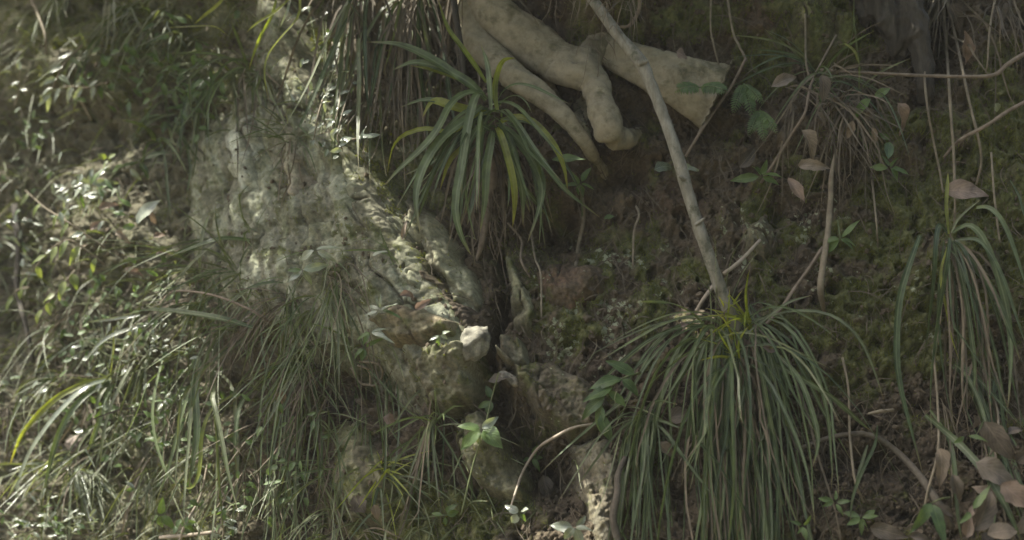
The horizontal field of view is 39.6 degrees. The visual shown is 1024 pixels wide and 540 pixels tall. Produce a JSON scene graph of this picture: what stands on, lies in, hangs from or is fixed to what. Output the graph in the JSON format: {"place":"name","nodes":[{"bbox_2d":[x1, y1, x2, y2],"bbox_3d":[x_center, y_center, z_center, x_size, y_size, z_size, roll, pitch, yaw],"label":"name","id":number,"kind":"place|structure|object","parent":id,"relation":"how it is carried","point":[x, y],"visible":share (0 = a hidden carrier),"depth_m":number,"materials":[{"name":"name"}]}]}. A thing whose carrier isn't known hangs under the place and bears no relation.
{"place":"outdoors","nodes":[
{"label":"outdoors","id":0,"kind":"place"},
{"bbox_2d":[0,0,1023,539],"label":"earth bank","id":1,"kind":"structure","parent":0,"point":[142,230],"depth_m":2.87,"materials":[{"name":"soil"}]},
{"bbox_2d":[11,202,35,362],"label":"grey stem","id":2,"kind":"object","parent":1,"relation":"on","point":[18,248],"visible":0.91,"depth_m":3.33,"materials":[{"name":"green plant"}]},
{"bbox_2d":[0,108,53,209],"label":"creeping plant","id":3,"kind":"object","parent":1,"relation":"on","point":[42,135],"visible":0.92,"depth_m":3.42,"materials":[{"name":"green plant"}]},
{"bbox_2d":[0,187,59,277],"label":"sunlit bush","id":4,"kind":"object","parent":1,"relation":"on","point":[23,221],"visible":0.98,"depth_m":3.35,"materials":[{"name":"green plant"}]},
{"bbox_2d":[0,355,78,469],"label":"fine grass tuft","id":5,"kind":"object","parent":1,"relation":"on","point":[30,381],"visible":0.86,"depth_m":3.19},
{"bbox_2d":[14,0,77,86],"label":"grass tuft","id":6,"kind":"object","parent":1,"relation":"on","point":[57,12],"visible":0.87,"depth_m":3.41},
{"bbox_2d":[0,487,99,539],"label":"silver fern patch","id":7,"kind":"object","parent":1,"relation":"on","point":[53,524],"visible":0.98,"depth_m":3.04,"materials":[{"name":"green plant"}]},
{"bbox_2d":[35,269,78,322],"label":"drooping sprig","id":8,"kind":"object","parent":1,"relation":"on","point":[74,282],"visible":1,"depth_m":3.14,"materials":[{"name":"green plant"}]},
{"bbox_2d":[38,45,82,111],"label":"pinnate plant","id":9,"kind":"object","parent":1,"relation":"on","point":[47,98],"visible":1,"depth_m":3.25,"materials":[{"name":"green plant"}]},
{"bbox_2d":[0,451,124,539],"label":"sunlit grass tuft","id":10,"kind":"object","parent":1,"relation":"on","point":[83,479],"visible":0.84,"depth_m":3.08,"materials":[{"name":"green plant"}]},
{"bbox_2d":[19,239,105,291],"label":"drooping sprig","id":11,"kind":"object","parent":1,"relation":"on","point":[73,253],"visible":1,"depth_m":3.08,"materials":[{"name":"green plant"}]},
{"bbox_2d":[0,299,141,427],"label":"fine grass tuft","id":12,"kind":"object","parent":1,"relation":"on","point":[65,320],"visible":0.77,"depth_m":3.17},
{"bbox_2d":[0,323,172,490],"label":"plant","id":13,"kind":"object","parent":1,"relation":"on","point":[92,400],"visible":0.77,"depth_m":3.10,"materials":[{"name":"green plant"}]},
{"bbox_2d":[3,275,169,380],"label":"creeping plant","id":14,"kind":"object","parent":1,"relation":"on","point":[93,341],"visible":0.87,"depth_m":3.14,"materials":[{"name":"green plant"}]},
{"bbox_2d":[15,390,160,539],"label":"fine grass tuft","id":15,"kind":"object","parent":1,"relation":"on","point":[87,431],"visible":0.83,"depth_m":3.08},
{"bbox_2d":[51,151,141,240],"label":"sunlit bush","id":16,"kind":"object","parent":1,"relation":"on","point":[93,195],"visible":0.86,"depth_m":3.13,"materials":[{"name":"green plant"}]},
{"bbox_2d":[58,0,148,110],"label":"fine grass tuft","id":17,"kind":"object","parent":1,"relation":"on","point":[115,8],"visible":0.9,"depth_m":3.30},
{"bbox_2d":[60,256,180,329],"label":"creeping plant","id":18,"kind":"object","parent":1,"relation":"on","point":[117,290],"visible":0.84,"depth_m":3.10,"materials":[{"name":"green plant"}]},
{"bbox_2d":[50,352,204,484],"bbox_3d":[-0.822,0.317,3.011,0.338,0.289,0.230,0,0,36],"label":"fine grass tuft","id":19,"kind":"object","parent":1,"relation":"on","point":[143,375],"visible":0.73,"depth_m":3.05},
{"bbox_2d":[62,376,192,491],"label":"creeping plant","id":20,"kind":"object","parent":1,"relation":"on","point":[138,436],"visible":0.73,"depth_m":3.02,"materials":[{"name":"green plant"}]},
{"bbox_2d":[10,325,252,509],"bbox_3d":[-0.819,0.321,3.002,0.648,0.404,0.106,0,0,27],"label":"arching grass tuft","id":21,"kind":"object","parent":1,"relation":"on","point":[198,436],"visible":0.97,"depth_m":3.03,"materials":[{"name":"green plant"}]},
{"bbox_2d":[104,0,187,92],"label":"fine grass tuft","id":22,"kind":"object","parent":1,"relation":"on","point":[145,24],"visible":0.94,"depth_m":3.22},
{"bbox_2d":[92,318,216,378],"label":"plant","id":23,"kind":"object","parent":1,"relation":"on","point":[155,338],"visible":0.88,"depth_m":3.03,"materials":[{"name":"green plant"}]},
{"bbox_2d":[83,213,252,363],"bbox_3d":[-0.701,0.042,2.970,0.495,0.326,0.132,0,0,36],"label":"broad blade clump","id":24,"kind":"object","parent":1,"relation":"on","point":[201,243],"visible":0.93,"depth_m":2.94,"materials":[{"name":"green plant"}]},
{"bbox_2d":[123,86,216,216],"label":"grass tuft","id":25,"kind":"object","parent":1,"relation":"on","point":[154,118],"visible":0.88,"depth_m":3.20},
{"bbox_2d":[96,445,264,539],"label":"fine grass tuft","id":26,"kind":"object","parent":1,"relation":"on","point":[149,486],"visible":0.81,"depth_m":2.94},
{"bbox_2d":[123,357,239,539],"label":"arching grass tuft","id":27,"kind":"object","parent":1,"relation":"on","point":[218,428],"visible":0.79,"depth_m":2.85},
{"bbox_2d":[119,346,249,454],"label":"creeping plant","id":28,"kind":"object","parent":1,"relation":"on","point":[209,437],"visible":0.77,"depth_m":2.97,"materials":[{"name":"green plant"}]},
{"bbox_2d":[72,192,324,424],"bbox_3d":[-0.618,0.072,2.894,0.595,0.487,0.280,0,0,40],"label":"dense grass tuft","id":29,"kind":"object","parent":1,"relation":"on","point":[194,280],"visible":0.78,"depth_m":2.96,"materials":[{"name":"plant"}]},
{"bbox_2d":[159,70,263,184],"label":"fine grass tuft","id":30,"kind":"object","parent":1,"relation":"on","point":[196,118],"visible":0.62,"depth_m":3.15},
{"bbox_2d":[175,443,287,539],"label":"fine grass tuft","id":31,"kind":"object","parent":1,"relation":"on","point":[273,493],"visible":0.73,"depth_m":2.84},
{"bbox_2d":[171,21,292,179],"bbox_3d":[-0.568,-0.349,2.991,0.308,0.373,0.235,0,0,35],"label":"grass tuft","id":32,"kind":"object","parent":1,"relation":"on","point":[254,85],"visible":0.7,"depth_m":3.04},
{"bbox_2d":[156,456,308,533],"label":"creeping plant","id":33,"kind":"object","parent":1,"relation":"on","point":[193,502],"visible":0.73,"depth_m":2.86,"materials":[{"name":"green plant"}]},
{"bbox_2d":[225,114,263,193],"bbox_3d":[-0.575,-0.225,3.107,0.127,0.262,0.228,0,0,-30],"label":"pale rock","id":34,"kind":"object","parent":1,"relation":"on","point":[246,180],"visible":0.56,"depth_m":3.02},
{"bbox_2d":[137,182,398,493],"bbox_3d":[-0.499,0.136,2.798,0.636,0.632,0.278,0,0,37],"label":"dense grass tuft","id":35,"kind":"object","parent":1,"relation":"on","point":[338,319],"visible":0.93,"depth_m":2.79,"materials":[{"name":"plant"}]},
{"bbox_2d":[227,102,328,210],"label":"wiry grass tuft","id":36,"kind":"object","parent":1,"relation":"on","point":[276,135],"visible":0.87,"depth_m":2.94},
{"bbox_2d":[243,404,330,504],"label":"creeping plant","id":37,"kind":"object","parent":1,"relation":"on","point":[290,468],"visible":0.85,"depth_m":2.77,"materials":[{"name":"green plant"}]},
{"bbox_2d":[0,0,581,539],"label":"short grass","id":38,"kind":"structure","parent":1,"relation":"on","point":[134,424],"depth_m":3.14,"materials":[{"name":"plant"}]},
{"bbox_2d":[163,322,425,539],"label":"dense grass tuft","id":39,"kind":"object","parent":1,"relation":"on","point":[296,428],"visible":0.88,"depth_m":2.79,"materials":[{"name":"plant"}]},
{"bbox_2d":[280,108,317,198],"bbox_3d":[-0.446,-0.219,2.999,0.121,0.295,0.223,0,0,-39],"label":"pale rock","id":40,"kind":"object","parent":1,"relation":"on","point":[295,186],"visible":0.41,"depth_m":2.93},
{"bbox_2d":[255,438,384,539],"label":"fine grass tuft","id":41,"kind":"object","parent":1,"relation":"on","point":[333,486],"visible":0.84,"depth_m":2.74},
{"bbox_2d":[186,0,463,414],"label":"rock outcrop","id":42,"kind":"object","parent":1,"relation":"on","point":[331,196],"visible":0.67,"depth_m":2.90,"materials":[{"name":"stone"}]},
{"bbox_2d":[75,11,239,119],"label":"creeping plant","id":43,"kind":"object","parent":42,"relation":"on","point":[105,60],"visible":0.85,"depth_m":3.20,"materials":[{"name":"green plant"}]},
{"bbox_2d":[143,71,228,142],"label":"creeping plant","id":44,"kind":"object","parent":42,"relation":"on","point":[203,87],"visible":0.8,"depth_m":3.14,"materials":[{"name":"green plant"}]},
{"bbox_2d":[170,0,300,98],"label":"trailing grass","id":45,"kind":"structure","parent":42,"relation":"on","point":[219,2],"depth_m":2.98,"materials":[{"name":"green plant"}]},
{"bbox_2d":[287,262,328,284],"bbox_3d":[-0.390,0.007,2.745,0.085,0.044,0.030,0,0,-31],"label":"pale leaf cluster","id":46,"kind":"object","parent":42,"relation":"on","point":[315,267],"visible":0.99,"depth_m":2.73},
{"bbox_2d":[304,47,430,174],"bbox_3d":[-0.300,-0.306,2.941,0.204,0.346,0.234,0,0,-39],"label":"dry grass curtain","id":47,"kind":"object","parent":42,"relation":"on","point":[353,113],"visible":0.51,"depth_m":2.94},
{"bbox_2d":[284,479,402,539],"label":"fine grass tuft","id":48,"kind":"object","parent":1,"relation":"on","point":[318,534],"visible":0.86,"depth_m":2.75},
{"bbox_2d":[270,0,424,290],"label":"rock ridge","id":49,"kind":"object","parent":1,"relation":"on","point":[373,208],"visible":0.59,"depth_m":2.84,"materials":[{"name":"stone"}]},
{"bbox_2d":[291,7,389,233],"bbox_3d":[-0.375,-0.355,2.963,0.185,0.568,0.289,0,0,-42],"label":"sunlit bush","id":50,"kind":"object","parent":49,"relation":"on","point":[302,62],"visible":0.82,"depth_m":2.94,"materials":[{"name":"green plant"}]},
{"bbox_2d":[330,421,407,527],"bbox_3d":[-0.286,0.413,2.766,0.214,0.234,0.130,0,0,44],"label":"boulder","id":51,"kind":"object","parent":1,"relation":"on","point":[357,454],"visible":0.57,"depth_m":2.71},
{"bbox_2d":[335,437,458,539],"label":"grass tuft","id":52,"kind":"object","parent":51,"relation":"on","point":[391,476],"visible":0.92,"depth_m":2.67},
{"bbox_2d":[361,137,422,199],"bbox_3d":[-0.253,-0.201,2.964,0.188,0.206,0.121,0,0,27],"label":"mossy rock","id":53,"kind":"object","parent":1,"relation":"on","point":[398,155],"visible":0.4,"depth_m":2.93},
{"bbox_2d":[365,369,519,539],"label":"grass tuft","id":54,"kind":"object","parent":1,"relation":"on","point":[427,435],"visible":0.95,"depth_m":2.66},
{"bbox_2d":[404,198,483,311],"bbox_3d":[-0.141,-0.022,2.861,0.230,0.265,0.165,0,0,25],"label":"rock slab","id":55,"kind":"object","parent":1,"relation":"on","point":[433,234],"visible":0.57,"depth_m":2.80,"materials":[{"name":"stone"}]},
{"bbox_2d":[416,340,499,419],"bbox_3d":[-0.094,0.222,2.748,0.175,0.183,0.236,0,0,0],"label":"boulder","id":56,"kind":"object","parent":1,"relation":"on","point":[452,390],"visible":0.77,"depth_m":2.67,"materials":[{"name":"stone"}]},
{"bbox_2d":[369,305,458,348],"bbox_3d":[-0.191,0.132,2.740,0.222,0.131,0.120,0,0,27],"label":"boulder","id":57,"kind":"object","parent":56,"relation":"on","point":[424,330],"visible":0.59,"depth_m":2.69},
{"bbox_2d":[460,326,490,361],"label":"stone","id":58,"kind":"object","parent":56,"relation":"on","point":[475,340],"visible":0.97,"depth_m":2.65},
{"bbox_2d":[451,0,466,90],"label":"dark stick","id":59,"kind":"object","parent":1,"relation":"on","point":[455,11],"visible":0.84,"depth_m":2.86,"materials":[{"name":"wood"}]},
{"bbox_2d":[457,372,502,514],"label":"sunlit leafy plant","id":60,"kind":"object","parent":1,"relation":"on","point":[489,434],"visible":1,"depth_m":2.60,"materials":[{"name":"green plant"}]},
{"bbox_2d":[370,0,598,286],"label":"striped grass tuft","id":61,"kind":"object","parent":1,"relation":"on","point":[482,135],"visible":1,"depth_m":2.75,"materials":[{"name":"green plant"}]},
{"bbox_2d":[456,411,536,504],"bbox_3d":[-0.019,0.365,2.745,0.184,0.200,0.234,0,0,0],"label":"boulder","id":62,"kind":"object","parent":1,"relation":"on","point":[503,470],"visible":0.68,"depth_m":2.66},
{"bbox_2d":[0,0,1023,539],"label":"moss","id":63,"kind":"object","parent":1,"relation":"on","point":[592,256],"visible":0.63,"depth_m":2.81,"materials":[{"name":"plant"}]},
{"bbox_2d":[760,34,836,182],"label":"dry stalk","id":64,"kind":"object","parent":63,"relation":"on","point":[797,125],"visible":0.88,"depth_m":2.78,"materials":[{"name":"brown plant"}]},
{"bbox_2d":[0,0,1023,539],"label":"soil crumbs","id":65,"kind":"object","parent":1,"relation":"on","point":[918,378],"visible":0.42,"depth_m":2.80,"materials":[{"name":"soil"}]},
{"bbox_2d":[0,0,1023,539],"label":"rootlets and straws","id":66,"kind":"object","parent":1,"relation":"on","point":[794,508],"visible":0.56,"depth_m":2.82,"materials":[{"name":"brown plant"}]},
{"bbox_2d":[489,256,535,339],"bbox_3d":[0.002,0.059,2.853,0.089,0.198,0.226,0,0,-26],"label":"root","id":67,"kind":"object","parent":1,"relation":"on","point":[521,310],"visible":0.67,"depth_m":2.77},
{"bbox_2d":[457,0,608,179],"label":"tree root","id":68,"kind":"object","parent":1,"relation":"on","point":[475,35],"visible":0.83,"depth_m":2.85,"materials":[{"name":"beige plant"}]},
{"bbox_2d":[265,0,538,179],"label":"dry grass curtain","id":69,"kind":"object","parent":68,"relation":"hanging from","point":[408,23],"visible":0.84,"depth_m":2.93,"materials":[{"name":"plant"}]},
{"bbox_2d":[467,0,641,150],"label":"tree root","id":70,"kind":"object","parent":1,"relation":"on","point":[550,56],"visible":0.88,"depth_m":2.88,"materials":[{"name":"beige plant"}]},
{"bbox_2d":[555,0,647,110],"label":"dry root fringe","id":71,"kind":"object","parent":70,"relation":"hanging from","point":[631,5],"visible":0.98,"depth_m":2.73,"materials":[{"name":"brown plant"}]},
{"bbox_2d":[513,362,608,443],"bbox_3d":[0.092,0.269,2.723,0.223,0.191,0.145,0,0,0],"label":"boulder","id":72,"kind":"object","parent":1,"relation":"on","point":[567,411],"visible":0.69,"depth_m":2.68,"materials":[{"name":"stone"}]},
{"bbox_2d":[495,334,530,369],"bbox_3d":[0.013,0.175,2.773,0.088,0.104,0.220,0,0,0],"label":"rock slab","id":73,"kind":"object","parent":72,"relation":"on","point":[509,353],"visible":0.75,"depth_m":2.71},
{"bbox_2d":[536,262,606,309],"bbox_3d":[0.116,0.043,2.833,0.161,0.122,0.145,0,0,40],"label":"soil lump","id":74,"kind":"object","parent":1,"relation":"on","point":[571,280],"visible":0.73,"depth_m":2.78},
{"bbox_2d":[550,516,595,539],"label":"silver leafy plant","id":75,"kind":"object","parent":1,"relation":"on","point":[567,529],"visible":1,"depth_m":2.52,"materials":[{"name":"green plant"}]},
{"bbox_2d":[567,92,591,138],"bbox_3d":[0.148,-0.310,2.967,0.086,0.143,0.168,0,0,0],"label":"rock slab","id":76,"kind":"object","parent":1,"relation":"on","point":[585,120],"visible":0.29,"depth_m":2.91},
{"bbox_2d":[568,439,619,539],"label":"boulder","id":77,"kind":"object","parent":1,"relation":"on","point":[601,519],"visible":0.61,"depth_m":2.63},
{"bbox_2d":[582,360,640,441],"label":"pinnate plant","id":78,"kind":"object","parent":1,"relation":"on","point":[596,396],"visible":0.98,"depth_m":2.63,"materials":[{"name":"green plant"}]},
{"bbox_2d":[609,456,626,539],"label":"root","id":79,"kind":"object","parent":1,"relation":"on","point":[614,506],"visible":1,"depth_m":2.54,"materials":[{"name":"brown plant"}]},
{"bbox_2d":[559,391,717,539],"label":"hanging grass tuft","id":80,"kind":"object","parent":1,"relation":"on","point":[645,449],"visible":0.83,"depth_m":2.59,"materials":[{"name":"plant"}]},
{"bbox_2d":[586,34,733,133],"bbox_3d":[0.292,-0.378,2.881,0.315,0.223,0.098,0,0,8],"label":"broken root","id":81,"kind":"object","parent":1,"relation":"on","point":[670,70],"visible":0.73,"depth_m":2.84,"materials":[{"name":"beige plant"}]},
{"bbox_2d":[588,0,742,335],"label":"leaning pole","id":82,"kind":"object","parent":1,"relation":"on","point":[636,56],"visible":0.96,"depth_m":2.66,"materials":[{"name":"grey plant"}]},
{"bbox_2d":[675,81,727,94],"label":"fern","id":83,"kind":"object","parent":1,"relation":"on","point":[710,88],"visible":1,"depth_m":2.75,"materials":[{"name":"green plant"}]},
{"bbox_2d":[545,228,912,539],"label":"hanging grass tuft","id":84,"kind":"object","parent":1,"relation":"on","point":[731,379],"visible":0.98,"depth_m":2.59,"materials":[{"name":"plant"}]},
{"bbox_2d":[730,83,762,115],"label":"fern","id":85,"kind":"object","parent":1,"relation":"on","point":[743,90],"visible":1,"depth_m":2.79,"materials":[{"name":"green plant"}]},
{"bbox_2d":[731,160,780,184],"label":"leafy seedling","id":86,"kind":"object","parent":1,"relation":"on","point":[746,177],"visible":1,"depth_m":2.76,"materials":[{"name":"green plant"}]},
{"bbox_2d":[742,216,780,261],"bbox_3d":[0.503,-0.052,2.827,0.126,0.116,0.102,0,0,-29],"label":"soil lump","id":87,"kind":"object","parent":1,"relation":"on","point":[758,227],"visible":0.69,"depth_m":2.78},
{"bbox_2d":[747,110,777,140],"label":"fern","id":88,"kind":"object","parent":1,"relation":"on","point":[760,115],"visible":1,"depth_m":2.75,"materials":[{"name":"green plant"}]},
{"bbox_2d":[720,2,916,228],"bbox_3d":[0.609,-0.319,2.743,0.378,0.510,0.346,0,0,0],"label":"dry grass tuft","id":89,"kind":"object","parent":1,"relation":"on","point":[846,105],"visible":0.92,"depth_m":2.78,"materials":[{"name":"plant"}]},
{"bbox_2d":[787,0,862,72],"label":"moss cushion","id":90,"kind":"object","parent":1,"relation":"on","point":[840,24],"visible":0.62,"depth_m":2.89,"materials":[{"name":"plant"}]},
{"bbox_2d":[817,149,837,311],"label":"woody stem","id":91,"kind":"object","parent":1,"relation":"on","point":[822,266],"visible":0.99,"depth_m":2.72,"materials":[{"name":"brown plant"}]},
{"bbox_2d":[841,357,864,502],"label":"thin stalk","id":92,"kind":"object","parent":1,"relation":"on","point":[849,431],"visible":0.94,"depth_m":2.60,"materials":[{"name":"brown plant"}]},
{"bbox_2d":[794,431,954,529],"bbox_3d":[0.662,0.378,2.591,0.282,0.165,0.076,0,0,23],"label":"arched root","id":93,"kind":"object","parent":1,"relation":"on","point":[916,472],"visible":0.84,"depth_m":2.59,"materials":[{"name":"brown plant"}]},
{"bbox_2d":[747,295,1020,539],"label":"grass sprays","id":94,"kind":"object","parent":1,"relation":"on","point":[948,434],"depth_m":2.56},
{"bbox_2d":[870,522,908,539],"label":"dead leaf","id":95,"kind":"object","parent":1,"relation":"on","point":[881,530],"visible":1,"depth_m":2.54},
{"bbox_2d":[850,0,935,104],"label":"old tree","id":96,"kind":"object","parent":1,"relation":"on","point":[902,26],"visible":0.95,"depth_m":2.85,"materials":[{"name":"grey plant"}]},
{"bbox_2d":[820,52,1023,77],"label":"horizontal twig","id":97,"kind":"object","parent":1,"relation":"on","point":[1007,64],"visible":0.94,"depth_m":2.78,"materials":[{"name":"wood"}]},
{"bbox_2d":[909,496,950,539],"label":"lance leaf plant","id":98,"kind":"object","parent":1,"relation":"on","point":[933,511],"visible":1,"depth_m":2.45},
{"bbox_2d":[924,350,939,504],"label":"thin stalk","id":99,"kind":"object","parent":1,"relation":"on","point":[938,430],"visible":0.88,"depth_m":2.57,"materials":[{"name":"brown plant"}]},
{"bbox_2d":[935,448,950,488],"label":"dead leaf","id":100,"kind":"object","parent":1,"relation":"on","point":[942,456],"visible":1,"depth_m":2.53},
{"bbox_2d":[942,0,955,228],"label":"hanging vine","id":101,"kind":"object","parent":1,"relation":"hanging from","point":[949,96],"visible":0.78,"depth_m":2.77,"materials":[{"name":"brown plant"}]},
{"bbox_2d":[893,174,1023,472],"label":"hanging grass tuft","id":102,"kind":"object","parent":1,"relation":"on","point":[961,263],"visible":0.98,"depth_m":2.62,"materials":[{"name":"plant"}]},
{"bbox_2d":[944,179,988,198],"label":"dead leaf","id":103,"kind":"object","parent":102,"relation":"attached to","point":[961,189],"visible":1,"depth_m":2.71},
{"bbox_2d":[904,0,1023,130],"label":"dry grass tuft","id":104,"kind":"object","parent":1,"relation":"on","point":[937,14],"visible":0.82,"depth_m":2.87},
{"bbox_2d":[946,0,982,184],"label":"hanging vine","id":105,"kind":"object","parent":1,"relation":"hanging from","point":[968,99],"visible":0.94,"depth_m":2.79,"materials":[{"name":"brown plant"}]},
{"bbox_2d":[940,362,1023,539],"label":"grass tuft","id":106,"kind":"object","parent":1,"relation":"on","point":[983,413],"visible":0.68,"depth_m":2.61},
{"bbox_2d":[972,489,996,530],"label":"dead leaf","id":107,"kind":"object","parent":1,"relation":"on","point":[984,515],"visible":0.97,"depth_m":2.44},
{"bbox_2d":[976,457,1013,484],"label":"dead leaf","id":108,"kind":"object","parent":1,"relation":"on","point":[993,470],"visible":0.74,"depth_m":2.47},
{"bbox_2d":[980,421,1012,459],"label":"dead leaf","id":109,"kind":"object","parent":1,"relation":"on","point":[996,436],"visible":1,"depth_m":2.52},
{"bbox_2d":[987,522,1016,538],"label":"dead leaf","id":110,"kind":"object","parent":1,"relation":"on","point":[999,530],"visible":1,"depth_m":2.42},
{"bbox_2d":[983,161,1023,221],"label":"moss cushion","id":111,"kind":"object","parent":1,"relation":"on","point":[1018,176],"visible":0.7,"depth_m":2.79,"materials":[{"name":"plant"}]},
{"bbox_2d":[1000,480,1023,507],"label":"dead leaf","id":112,"kind":"object","parent":1,"relation":"on","point":[1012,492],"visible":1,"depth_m":2.43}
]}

